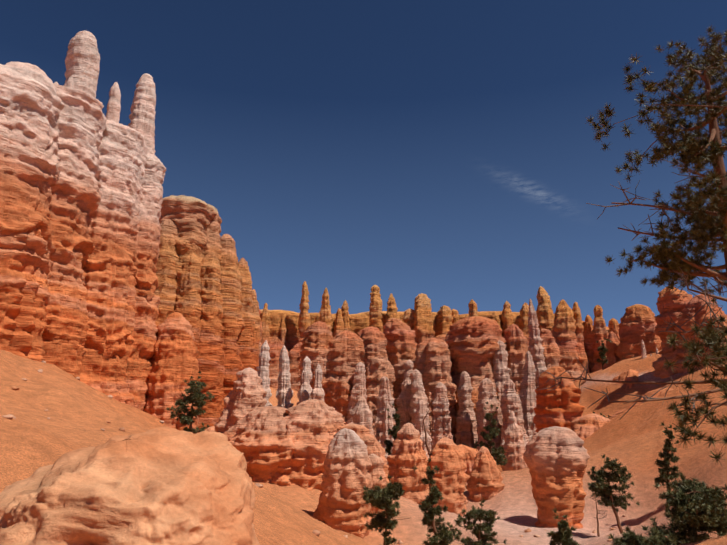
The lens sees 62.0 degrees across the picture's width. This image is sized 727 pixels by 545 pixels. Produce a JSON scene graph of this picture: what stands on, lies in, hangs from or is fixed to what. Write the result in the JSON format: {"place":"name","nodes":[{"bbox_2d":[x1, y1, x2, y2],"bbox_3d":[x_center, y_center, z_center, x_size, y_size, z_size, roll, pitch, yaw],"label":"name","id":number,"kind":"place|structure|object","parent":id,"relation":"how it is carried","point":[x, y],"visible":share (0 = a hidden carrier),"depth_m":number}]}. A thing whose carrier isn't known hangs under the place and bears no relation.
{"place":"outdoors","nodes":[
{"label":"outdoors","id":0,"kind":"place"},
{"bbox_2d":[0,350,726,544],"bbox_3d":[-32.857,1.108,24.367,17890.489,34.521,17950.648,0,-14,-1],"label":"ground","id":1,"kind":"structure","parent":0,"point":[78,413],"depth_m":23.96},
{"bbox_2d":[0,30,199,433],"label":"cliff","id":2,"kind":"structure","parent":1,"relation":"on","point":[82,176],"depth_m":26.24},
{"bbox_2d":[0,426,259,544],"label":"boulder","id":3,"kind":"object","parent":1,"relation":"on","point":[163,485],"visible":1,"depth_m":4.21},
{"bbox_2d":[151,195,260,431],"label":"rock cliff","id":4,"kind":"structure","parent":1,"relation":"on","point":[204,288],"depth_m":49.53},
{"bbox_2d":[1,360,715,544],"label":"scree stones","id":5,"kind":"object","parent":1,"relation":"on","point":[315,531],"visible":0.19,"depth_m":14.24},
{"bbox_2d":[205,340,672,538],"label":"hoodoos","id":6,"kind":"object","parent":1,"relation":"on","point":[310,440],"visible":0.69,"depth_m":28.83},
{"bbox_2d":[258,281,726,460],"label":"hoodoo wall","id":7,"kind":"structure","parent":1,"relation":"on","point":[454,370],"depth_m":73.39},
{"bbox_2d":[0,0,726,326],"label":"sky","id":8,"kind":"structure","parent":0,"point":[445,151]},
{"bbox_2d":[536,25,726,466],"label":"pine","id":9,"kind":"object","parent":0,"point":[701,219],"depth_m":9.63}
]}

